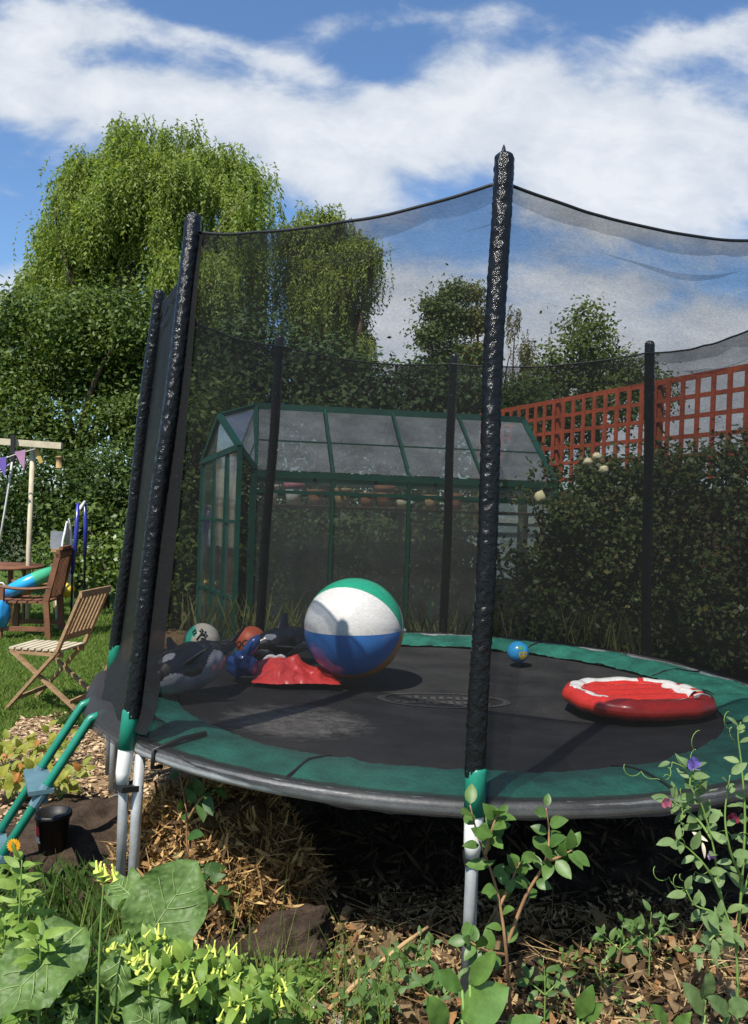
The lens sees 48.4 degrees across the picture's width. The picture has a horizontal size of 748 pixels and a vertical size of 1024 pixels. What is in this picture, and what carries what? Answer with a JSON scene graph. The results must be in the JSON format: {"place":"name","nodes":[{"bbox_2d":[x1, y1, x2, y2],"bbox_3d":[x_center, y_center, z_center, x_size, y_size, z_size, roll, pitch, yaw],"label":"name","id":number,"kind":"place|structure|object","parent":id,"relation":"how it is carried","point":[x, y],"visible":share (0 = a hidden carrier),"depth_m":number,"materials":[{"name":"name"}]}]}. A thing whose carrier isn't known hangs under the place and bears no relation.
{"place":"outdoors","nodes":[
{"label":"outdoors","id":0,"kind":"place"},
{"bbox_2d":[0,705,124,1023],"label":"rough grass","id":1,"kind":"structure","parent":0,"point":[60,898],"depth_m":3.21,"materials":[{"name":"plant"}]},
{"bbox_2d":[0,570,176,740],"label":"lawn","id":2,"kind":"structure","parent":0,"point":[30,659],"depth_m":8.24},
{"bbox_2d":[0,562,44,625],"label":"garden table","id":3,"kind":"object","parent":2,"relation":"on","point":[10,567],"visible":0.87,"depth_m":10.45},
{"bbox_2d":[0,435,62,618],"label":"garden swing","id":4,"kind":"object","parent":2,"relation":"on","point":[13,442],"visible":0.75,"depth_m":10.57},
{"bbox_2d":[0,462,12,541],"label":"swing rope","id":5,"kind":"object","parent":4,"relation":"hanging from","point":[9,481],"visible":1,"depth_m":10.39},
{"bbox_2d":[0,449,34,475],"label":"bunting","id":6,"kind":"object","parent":4,"relation":"hanging from","point":[20,455],"visible":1,"depth_m":10.28,"materials":[{"name":"fabric"}]},
{"bbox_2d":[0,545,72,639],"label":"garden armchair","id":7,"kind":"object","parent":2,"relation":"on","point":[54,586],"visible":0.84,"depth_m":9.58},
{"bbox_2d":[0,600,10,627],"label":"inflatable cushion","id":8,"kind":"object","parent":7,"relation":"on","point":[5,612],"visible":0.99,"depth_m":9.35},
{"bbox_2d":[5,567,51,597],"bbox_3d":[-4.082,0.850,9.906,0.606,0.407,0.648,2,0,0],"label":"inflatable ring","id":9,"kind":"object","parent":7,"relation":"on","point":[37,578],"visible":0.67,"depth_m":9.65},
{"bbox_2d":[50,531,63,612],"bbox_3d":[-4.395,0.840,11.496,0.172,1.146,0.070,2,0,0],"label":"grey board","id":10,"kind":"object","parent":2,"relation":"on","point":[56,540],"visible":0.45,"depth_m":11.49,"materials":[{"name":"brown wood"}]},
{"bbox_2d":[4,586,110,710],"bbox_3d":[-2.465,1.052,6.505,0.607,0.938,0.480,2,0,8],"label":"folding chair","id":11,"kind":"object","parent":2,"relation":"on","point":[47,647],"visible":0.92,"depth_m":6.40,"materials":[{"name":"brown wood"}]},
{"bbox_2d":[55,518,73,628],"bbox_3d":[-3.790,0.749,10.217,0.089,1.348,0.280,2,0,33],"label":"folded lounger","id":12,"kind":"object","parent":2,"relation":"on","point":[68,530],"visible":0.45,"depth_m":10.21,"materials":[{"name":"grey"}]},
{"bbox_2d":[70,501,87,630],"bbox_3d":[-3.634,0.652,10.254,0.085,1.591,0.558,2,0,-7],"label":"padded stand","id":13,"kind":"object","parent":2,"relation":"on","point":[83,505],"visible":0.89,"depth_m":10.00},
{"bbox_2d":[16,486,173,609],"bbox_3d":[-3.996,0.614,12.214,2.470,1.984,1.494,2,0,8],"label":"laurel shrub","id":14,"kind":"object","parent":2,"relation":"on","point":[108,572],"visible":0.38,"depth_m":12.10,"materials":[{"name":"green plant"}]},
{"bbox_2d":[0,422,191,598],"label":"bay shrub","id":15,"kind":"object","parent":2,"relation":"on","point":[100,485],"visible":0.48,"depth_m":12.92,"materials":[{"name":"green plant"}]},
{"bbox_2d":[0,257,196,589],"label":"apple tree","id":16,"kind":"object","parent":2,"relation":"on","point":[31,386],"visible":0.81,"depth_m":13.94,"materials":[{"name":"green plant"}]},
{"bbox_2d":[0,606,256,824],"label":"bark path","id":17,"kind":"structure","parent":0,"point":[102,780],"depth_m":5.12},
{"bbox_2d":[0,729,35,765],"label":"bedding plant","id":18,"kind":"object","parent":17,"relation":"on","point":[7,748],"visible":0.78,"depth_m":4.92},
{"bbox_2d":[0,744,62,781],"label":"bedding plant","id":19,"kind":"object","parent":17,"relation":"on","point":[57,755],"visible":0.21,"depth_m":4.57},
{"bbox_2d":[17,719,78,762],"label":"bedding plant","id":20,"kind":"object","parent":17,"relation":"on","point":[38,749],"visible":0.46,"depth_m":5.00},
{"bbox_2d":[0,497,735,991],"bbox_3d":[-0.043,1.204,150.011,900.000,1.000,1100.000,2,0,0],"label":"ground","id":21,"kind":"structure","parent":0,"point":[416,617],"depth_m":13.77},
{"bbox_2d":[0,111,289,417],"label":"willow tree","id":22,"kind":"object","parent":21,"relation":"on","point":[125,199],"visible":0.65,"depth_m":19.82,"materials":[{"name":"green plant"}]},
{"bbox_2d":[85,355,281,629],"bbox_3d":[-2.353,-0.019,10.555,2.355,3.858,2.130,2,0,0],"label":"hazel shrub","id":23,"kind":"object","parent":21,"relation":"on","point":[180,531],"visible":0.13,"depth_m":10.25,"materials":[{"name":"green plant"}]},
{"bbox_2d":[188,285,325,592],"bbox_3d":[-2.056,-0.991,13.075,2.932,5.316,2.811,2,0,0],"label":"holly tree","id":24,"kind":"object","parent":21,"relation":"on","point":[255,332],"visible":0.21,"depth_m":13.06,"materials":[{"name":"green plant"}]},
{"bbox_2d":[267,200,394,553],"bbox_3d":[-1.395,-3.725,23.765,3.777,10.735,3.724,2,0,0],"label":"willow tree","id":25,"kind":"object","parent":21,"relation":"on","point":[359,261],"visible":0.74,"depth_m":23.05,"materials":[{"name":"green plant"}]},
{"bbox_2d":[259,305,416,591],"bbox_3d":[-0.660,-0.779,13.329,3.104,4.988,2.768,2,1,45],"label":"holly tree","id":26,"kind":"object","parent":21,"relation":"on","point":[330,391],"visible":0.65,"depth_m":12.95,"materials":[{"name":"green plant"}]},
{"bbox_2d":[174,422,597,613],"bbox_3d":[0.271,0.219,12.270,7.082,3.074,2.207,2,0,0],"label":"yew hedge","id":27,"kind":"object","parent":21,"relation":"on","point":[324,516],"visible":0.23,"depth_m":12.02,"materials":[{"name":"green plant"}]},
{"bbox_2d":[83,145,747,1016],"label":"trampoline","id":28,"kind":"object","parent":21,"relation":"on","point":[439,725],"visible":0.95,"depth_m":3.58,"materials":[{"name":"black"}]},
{"bbox_2d":[184,623,219,642],"bbox_3d":[-1.047,0.785,5.064,0.216,0.216,0.220,2,0,0],"label":"football","id":29,"kind":"object","parent":28,"relation":"on","point":[196,634],"visible":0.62,"depth_m":5.00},
{"bbox_2d":[159,626,246,699],"bbox_3d":[-0.906,0.802,4.234,0.321,0.379,0.735,2,0,9],"label":"inflatable orca","id":30,"kind":"object","parent":28,"relation":"on","point":[206,657],"visible":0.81,"depth_m":4.04,"materials":[{"name":"plastic"}]},
{"bbox_2d":[226,634,260,678],"bbox_3d":[-0.730,0.796,4.610,0.201,0.245,0.135,2,0,0],"label":"blue inflatable","id":31,"kind":"object","parent":28,"relation":"on","point":[248,666],"visible":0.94,"depth_m":4.57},
{"bbox_2d":[236,626,262,656],"bbox_3d":[-0.764,0.807,5.170,0.196,0.196,0.198,2,0,0],"label":"rubber ball","id":32,"kind":"object","parent":28,"relation":"on","point":[246,635],"visible":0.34,"depth_m":5.10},
{"bbox_2d":[256,613,307,656],"bbox_3d":[-0.504,0.760,5.191,0.606,0.272,0.340,-2,-18,-39],"label":"inflatable orca","id":33,"kind":"object","parent":28,"relation":"on","point":[284,645],"visible":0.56,"depth_m":5.05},
{"bbox_2d":[252,654,341,684],"bbox_3d":[-0.423,0.867,4.642,0.524,0.131,0.298,2,0,0],"label":"deflated inflatable","id":34,"kind":"object","parent":28,"relation":"on","point":[295,669],"visible":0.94,"depth_m":4.61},
{"bbox_2d":[304,578,405,678],"bbox_3d":[-0.108,0.658,4.724,0.576,0.567,0.563,2,0,0],"label":"beach ball","id":35,"kind":"object","parent":28,"relation":"on","point":[336,620],"visible":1,"depth_m":4.52,"materials":[{"name":"plastic"}]},
{"bbox_2d":[507,641,528,662],"bbox_3d":[0.929,0.904,5.373,0.140,0.140,0.140,2,0,0],"label":"globe ball","id":36,"kind":"object","parent":28,"relation":"on","point":[518,652],"visible":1,"depth_m":5.32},
{"bbox_2d":[562,677,716,721],"bbox_3d":[1.344,0.944,4.248,0.749,0.114,0.651,2,0,-15],"label":"inflatable boat","id":37,"kind":"object","parent":28,"relation":"on","point":[598,705],"visible":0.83,"depth_m":4.08,"materials":[{"name":"plastic"}]},
{"bbox_2d":[323,341,522,609],"bbox_3d":[0.855,-0.464,13.403,3.426,4.465,2.986,2,0,0],"label":"holly tree","id":38,"kind":"object","parent":21,"relation":"on","point":[433,395],"visible":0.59,"depth_m":12.88,"materials":[{"name":"green plant"}]},
{"bbox_2d":[399,283,462,525],"bbox_3d":[1.877,-2.631,26.186,2.070,8.705,2.658,2,0,14],"label":"poplar tree","id":39,"kind":"object","parent":21,"relation":"on","point":[430,336],"visible":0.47,"depth_m":25.55,"materials":[{"name":"green plant"}]},
{"bbox_2d":[419,263,482,562],"bbox_3d":[2.438,-2.939,25.873,2.278,9.364,2.820,2,0,0],"label":"poplar tree","id":40,"kind":"object","parent":21,"relation":"on","point":[456,292],"visible":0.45,"depth_m":25.79,"materials":[{"name":"green plant"}]},
{"bbox_2d":[453,276,505,527],"bbox_3d":[3.118,-2.834,26.215,1.951,9.198,2.118,2,0,-38],"label":"poplar tree","id":41,"kind":"object","parent":21,"relation":"on","point":[478,326],"visible":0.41,"depth_m":25.89,"materials":[{"name":"green plant"}]},
{"bbox_2d":[502,304,540,409],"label":"birch tree","id":42,"kind":"object","parent":21,"relation":"on","point":[524,357],"visible":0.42,"depth_m":24.96,"materials":[{"name":"green plant"}]},
{"bbox_2d":[477,368,622,458],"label":"privet shrub","id":43,"kind":"object","parent":21,"relation":"on","point":[533,395],"visible":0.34,"depth_m":14.15,"materials":[{"name":"green plant"}]},
{"bbox_2d":[512,292,689,469],"bbox_3d":[5.463,-1.714,19.942,4.604,7.205,3.059,2,0,0],"label":"maple tree","id":44,"kind":"object","parent":21,"relation":"on","point":[569,378],"visible":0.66,"depth_m":19.60,"materials":[{"name":"green plant"}]},
{"bbox_2d":[0,794,747,1023],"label":"soil bed","id":45,"kind":"object","parent":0,"point":[91,823],"visible":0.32,"depth_m":3.76,"materials":[{"name":"soil"}]},
{"bbox_2d":[7,839,20,919],"bbox_3d":[-1.285,1.357,2.955,0.051,0.400,0.014,2,0,0],"label":"marigold","id":46,"kind":"object","parent":45,"relation":"on","point":[16,843],"visible":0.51,"depth_m":2.95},
{"bbox_2d":[0,917,33,1023],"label":"phlox plant","id":47,"kind":"object","parent":45,"relation":"on","point":[13,929],"visible":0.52,"depth_m":2.32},
{"bbox_2d":[0,864,41,952],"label":"phlox plant","id":48,"kind":"object","parent":45,"relation":"on","point":[3,910],"visible":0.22,"depth_m":2.56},
{"bbox_2d":[0,842,44,1016],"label":"phlox plant","id":49,"kind":"object","parent":45,"relation":"on","point":[16,872],"visible":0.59,"depth_m":2.38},
{"bbox_2d":[0,757,52,799],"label":"bedding plant","id":50,"kind":"object","parent":45,"relation":"on","point":[11,782],"visible":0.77,"depth_m":4.38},
{"bbox_2d":[6,887,63,1012],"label":"phlox plant","id":51,"kind":"object","parent":45,"relation":"on","point":[37,909],"visible":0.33,"depth_m":2.44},
{"bbox_2d":[10,915,72,1023],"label":"phlox plant","id":52,"kind":"object","parent":45,"relation":"on","point":[32,936],"visible":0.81,"depth_m":2.25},
{"bbox_2d":[0,698,96,871],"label":"ladder","id":53,"kind":"object","parent":45,"relation":"on","point":[40,779],"visible":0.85,"depth_m":3.53,"materials":[{"name":"metal"}]},
{"bbox_2d":[34,805,71,854],"bbox_3d":[-1.469,1.458,3.805,0.166,0.175,0.166,2,0,0],"label":"flower pot","id":54,"kind":"object","parent":45,"relation":"on","point":[52,826],"visible":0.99,"depth_m":3.75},
{"bbox_2d":[35,753,95,798],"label":"bedding plant","id":55,"kind":"object","parent":45,"relation":"on","point":[67,770],"visible":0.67,"depth_m":4.42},
{"bbox_2d":[89,860,119,1023],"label":"seed stem","id":56,"kind":"object","parent":45,"relation":"on","point":[100,872],"visible":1,"depth_m":2.21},
{"bbox_2d":[0,859,225,1023],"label":"broad leaved plant","id":57,"kind":"object","parent":45,"relation":"on","point":[171,897],"visible":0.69,"depth_m":2.30,"materials":[{"name":"plant"}]},
{"bbox_2d":[106,923,172,990],"bbox_3d":[-0.638,1.353,2.280,0.172,0.463,0.143,2,0,18],"label":"flowering tobacco","id":58,"kind":"object","parent":45,"relation":"on","point":[129,953],"visible":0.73,"depth_m":2.26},
{"bbox_2d":[128,948,182,1000],"bbox_3d":[-0.579,1.357,2.200,0.168,0.460,0.120,2,0,36],"label":"flowering tobacco","id":59,"kind":"object","parent":45,"relation":"on","point":[158,975],"visible":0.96,"depth_m":2.18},
{"bbox_2d":[1,950,331,1023],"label":"undergrowth","id":60,"kind":"object","parent":45,"relation":"on","point":[298,1018],"visible":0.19,"depth_m":2.48,"materials":[{"name":"plant"}]},
{"bbox_2d":[143,923,208,1011],"bbox_3d":[-0.541,1.352,2.245,0.156,0.472,0.151,2,0,23],"label":"flowering tobacco","id":61,"kind":"object","parent":45,"relation":"on","point":[181,951],"visible":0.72,"depth_m":2.23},
{"bbox_2d":[166,957,220,1023],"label":"flowering tobacco","id":62,"kind":"object","parent":45,"relation":"on","point":[187,990],"visible":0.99,"depth_m":2.17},
{"bbox_2d":[170,770,232,915],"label":"nettle","id":63,"kind":"object","parent":45,"relation":"on","point":[204,807],"visible":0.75,"depth_m":3.14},
{"bbox_2d":[0,859,413,1023],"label":"tall grass","id":64,"kind":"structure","parent":45,"relation":"on","point":[337,977],"depth_m":2.59,"materials":[{"name":"plant"}]},
{"bbox_2d":[188,940,225,1020],"bbox_3d":[-0.465,1.383,2.307,0.142,0.414,0.158,2,0,0],"label":"flowering tobacco","id":65,"kind":"object","parent":45,"relation":"on","point":[212,963],"visible":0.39,"depth_m":2.28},
{"bbox_2d":[93,771,336,944],"bbox_3d":[-0.634,1.489,3.492,1.059,0.961,1.047,2,0,0],"label":"dry plant heap","id":66,"kind":"object","parent":45,"relation":"on","point":[254,840],"visible":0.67,"depth_m":3.31,"materials":[{"name":"plant"}]},
{"bbox_2d":[201,942,248,1023],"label":"flowering tobacco","id":67,"kind":"object","parent":45,"relation":"on","point":[234,969],"visible":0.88,"depth_m":2.25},
{"bbox_2d":[216,980,263,1023],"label":"flowering tobacco","id":68,"kind":"object","parent":45,"relation":"on","point":[232,1009],"visible":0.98,"depth_m":2.15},
{"bbox_2d":[223,963,276,1023],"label":"flowering tobacco","id":69,"kind":"object","parent":45,"relation":"on","point":[263,983],"visible":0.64,"depth_m":2.20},
{"bbox_2d":[262,964,306,1023],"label":"flowering tobacco","id":70,"kind":"object","parent":45,"relation":"on","point":[284,989],"visible":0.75,"depth_m":2.23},
{"bbox_2d":[242,903,332,971],"bbox_3d":[-0.311,1.513,2.998,0.336,0.196,0.328,2,0,0],"label":"rock","id":71,"kind":"object","parent":45,"relation":"on","point":[304,917],"visible":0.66,"depth_m":2.92,"materials":[{"name":"stone"}]},
{"bbox_2d":[331,976,385,1023],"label":"weed","id":72,"kind":"object","parent":45,"relation":"on","point":[346,995],"visible":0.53,"depth_m":2.49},
{"bbox_2d":[346,979,406,1023],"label":"weed","id":73,"kind":"object","parent":45,"relation":"on","point":[362,988],"visible":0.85,"depth_m":2.45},
{"bbox_2d":[355,946,418,993],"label":"weed","id":74,"kind":"object","parent":45,"relation":"on","point":[406,978],"visible":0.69,"depth_m":2.62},
{"bbox_2d":[387,925,441,996],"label":"weed","id":75,"kind":"object","parent":45,"relation":"on","point":[419,951],"visible":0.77,"depth_m":2.73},
{"bbox_2d":[407,960,468,1011],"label":"weed","id":76,"kind":"object","parent":45,"relation":"on","point":[433,984],"visible":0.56,"depth_m":2.50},
{"bbox_2d":[144,781,747,927],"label":"dead stalks","id":77,"kind":"object","parent":45,"relation":"on","point":[376,891],"visible":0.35,"depth_m":3.75,"materials":[{"name":"plant"}]},
{"bbox_2d":[426,951,542,1023],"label":"seedling","id":78,"kind":"object","parent":45,"relation":"on","point":[483,1000],"visible":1,"depth_m":2.11,"materials":[{"name":"plant"}]},
{"bbox_2d":[246,937,731,1023],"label":"weeds","id":79,"kind":"object","parent":45,"relation":"on","point":[617,993],"visible":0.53,"depth_m":2.83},
{"bbox_2d":[256,875,747,1023],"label":"leaf litter","id":80,"kind":"object","parent":45,"relation":"on","point":[608,1010],"visible":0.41,"depth_m":3.17,"materials":[{"name":"plant"}]},
{"bbox_2d":[261,905,747,1023],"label":"crumpled leaves","id":81,"kind":"object","parent":45,"relation":"on","point":[406,1007],"visible":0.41,"depth_m":2.87,"materials":[{"name":"plant"}]},
{"bbox_2d":[319,926,428,1019],"bbox_3d":[0.010,1.473,2.648,0.400,0.216,0.048,2,0,-28],"label":"garden cane","id":82,"kind":"object","parent":81,"relation":"on","point":[350,988],"visible":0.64,"depth_m":2.63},
{"bbox_2d":[278,871,747,1023],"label":"dry stems","id":83,"kind":"object","parent":45,"relation":"on","point":[551,919],"visible":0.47,"depth_m":2.95,"materials":[{"name":"plant"}]},
{"bbox_2d":[447,784,589,1014],"bbox_3d":[0.380,1.215,2.421,0.341,0.814,0.326,2,0,-29],"label":"evergreen shrub","id":84,"kind":"object","parent":45,"relation":"on","point":[492,828],"visible":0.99,"depth_m":2.40,"materials":[{"name":"plant"}]},
{"bbox_2d":[516,957,575,1022],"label":"weed","id":85,"kind":"object","parent":45,"relation":"on","point":[545,980],"visible":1,"depth_m":2.56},
{"bbox_2d":[574,985,602,1023],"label":"seedling","id":86,"kind":"object","parent":45,"relation":"on","point":[587,1008],"visible":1,"depth_m":2.23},
{"bbox_2d":[592,912,644,978],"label":"weed","id":87,"kind":"object","parent":45,"relation":"on","point":[619,937],"visible":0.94,"depth_m":2.90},
{"bbox_2d":[621,899,678,979],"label":"weed","id":88,"kind":"object","parent":45,"relation":"on","point":[639,920],"visible":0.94,"depth_m":2.91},
{"bbox_2d":[650,1004,691,1023],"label":"seedling","id":89,"kind":"object","parent":45,"relation":"on","point":[661,1015],"visible":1,"depth_m":2.18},
{"bbox_2d":[623,711,747,1023],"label":"sweet pea","id":90,"kind":"object","parent":45,"relation":"on","point":[714,920],"visible":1,"depth_m":2.29,"materials":[{"name":"plant"}]},
{"bbox_2d":[681,970,747,1023],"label":"seedling","id":91,"kind":"object","parent":45,"relation":"on","point":[696,999],"visible":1,"depth_m":2.24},
{"bbox_2d":[0,0,747,510],"label":"sky","id":92,"kind":"structure","parent":0,"point":[635,111],"materials":[{"name":"blue"}]},
{"bbox_2d":[200,778,747,817],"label":"garden bed","id":93,"kind":"object","parent":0,"point":[292,802],"depth_m":4.59,"materials":[{"name":"soil"}]},
{"bbox_2d":[242,500,361,627],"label":"tomato plant","id":94,"kind":"object","parent":93,"relation":"on","point":[311,581],"visible":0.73,"depth_m":7.79,"materials":[{"name":"green plant"}]},
{"bbox_2d":[196,402,558,646],"bbox_3d":[-0.096,0.273,8.211,3.236,2.585,2.065,2,0,-9],"label":"greenhouse","id":95,"kind":"object","parent":93,"relation":"on","point":[522,446],"visible":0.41,"depth_m":7.99,"materials":[{"name":"clear glass"}]},
{"bbox_2d":[323,511,439,613],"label":"tomato plant","id":96,"kind":"object","parent":93,"relation":"on","point":[374,540],"visible":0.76,"depth_m":8.08,"materials":[{"name":"green plant"}]},
{"bbox_2d":[264,504,537,630],"bbox_3d":[0.220,0.772,7.662,2.550,1.615,0.340,2,0,-9],"label":"greenhouse shelf","id":97,"kind":"object","parent":93,"relation":"on","point":[399,546],"visible":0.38,"depth_m":7.58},
{"bbox_2d":[284,483,303,503],"bbox_3d":[-0.722,-0.166,7.482,0.187,0.190,0.187,2,0,0],"label":"plant pot","id":98,"kind":"object","parent":97,"relation":"on","point":[293,498],"visible":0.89,"depth_m":7.42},
{"bbox_2d":[307,489,324,504],"bbox_3d":[-0.525,-0.134,7.513,0.165,0.140,0.165,2,0,0],"label":"plant pot","id":99,"kind":"object","parent":97,"relation":"on","point":[315,499],"visible":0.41,"depth_m":7.46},
{"bbox_2d":[335,488,351,505],"bbox_3d":[-0.288,-0.136,7.551,0.176,0.160,0.176,2,0,0],"label":"plant pot","id":100,"kind":"object","parent":97,"relation":"on","point":[341,500],"visible":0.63,"depth_m":7.49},
{"bbox_2d":[359,492,375,506],"bbox_3d":[-0.061,-0.113,7.587,0.154,0.130,0.154,2,0,0],"label":"plant pot","id":101,"kind":"object","parent":97,"relation":"on","point":[367,501],"visible":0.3,"depth_m":7.54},
{"bbox_2d":[374,485,395,507],"bbox_3d":[0.098,-0.143,7.611,0.198,0.200,0.198,2,0,0],"label":"plant pot","id":102,"kind":"object","parent":97,"relation":"on","point":[384,501],"visible":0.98,"depth_m":7.55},
{"bbox_2d":[425,495,437,508],"bbox_3d":[0.521,-0.093,7.679,0.132,0.130,0.132,2,0,0],"label":"plant pot","id":103,"kind":"object","parent":97,"relation":"on","point":[430,503],"visible":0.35,"depth_m":7.64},
{"bbox_2d":[453,493,463,509],"bbox_3d":[0.758,-0.095,7.716,0.154,0.150,0.154,2,0,0],"label":"plant pot","id":104,"kind":"object","parent":97,"relation":"on","point":[457,504],"visible":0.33,"depth_m":7.66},
{"bbox_2d":[181,590,640,665],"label":"border grass","id":105,"kind":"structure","parent":93,"relation":"on","point":[464,628],"depth_m":6.69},
{"bbox_2d":[375,509,522,632],"bbox_3d":[0.732,0.829,8.149,1.468,1.934,1.200,2,0,-38],"label":"tomato plant","id":106,"kind":"object","parent":93,"relation":"on","point":[464,550],"visible":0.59,"depth_m":7.93,"materials":[{"name":"green plant"}]},
{"bbox_2d":[460,530,477,647],"bbox_3d":[0.972,0.892,8.330,0.200,1.420,0.043,2,0,-9],"label":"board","id":107,"kind":"object","parent":93,"relation":"on","point":[469,628],"visible":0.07,"depth_m":8.32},
{"bbox_2d":[491,503,517,649],"bbox_3d":[1.292,0.763,8.379,0.260,1.700,0.042,2,0,-9],"label":"board","id":108,"kind":"object","parent":93,"relation":"on","point":[509,531],"visible":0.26,"depth_m":8.37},
{"bbox_2d":[494,439,621,660],"bbox_3d":[1.452,0.608,6.966,1.149,2.444,1.079,2,0,0],"label":"beech shrub","id":109,"kind":"object","parent":93,"relation":"on","point":[541,580],"visible":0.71,"depth_m":6.83,"materials":[{"name":"green plant"}]},
{"bbox_2d":[530,443,665,664],"bbox_3d":[1.907,0.606,7.165,1.210,2.478,1.164,2,0,0],"label":"beech shrub","id":110,"kind":"object","parent":93,"relation":"on","point":[589,482],"visible":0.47,"depth_m":6.94,"materials":[{"name":"green plant"}]},
{"bbox_2d":[473,490,747,665],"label":"garden fence","id":111,"kind":"object","parent":93,"relation":"on","point":[476,505],"visible":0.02,"depth_m":8.14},
{"bbox_2d":[478,364,747,482],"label":"trellis","id":112,"kind":"object","parent":111,"relation":"on","point":[557,432],"visible":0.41,"depth_m":9.44,"materials":[{"name":"wood"}]},
{"bbox_2d":[584,435,729,657],"bbox_3d":[2.328,0.584,7.053,1.257,2.552,1.254,2,0,-38],"label":"beech shrub","id":113,"kind":"object","parent":93,"relation":"on","point":[634,591],"visible":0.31,"depth_m":6.86,"materials":[{"name":"green plant"}]},
{"bbox_2d":[655,416,747,662],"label":"beech shrub","id":114,"kind":"object","parent":93,"relation":"on","point":[734,485],"visible":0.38,"depth_m":6.53,"materials":[{"name":"green plant"}]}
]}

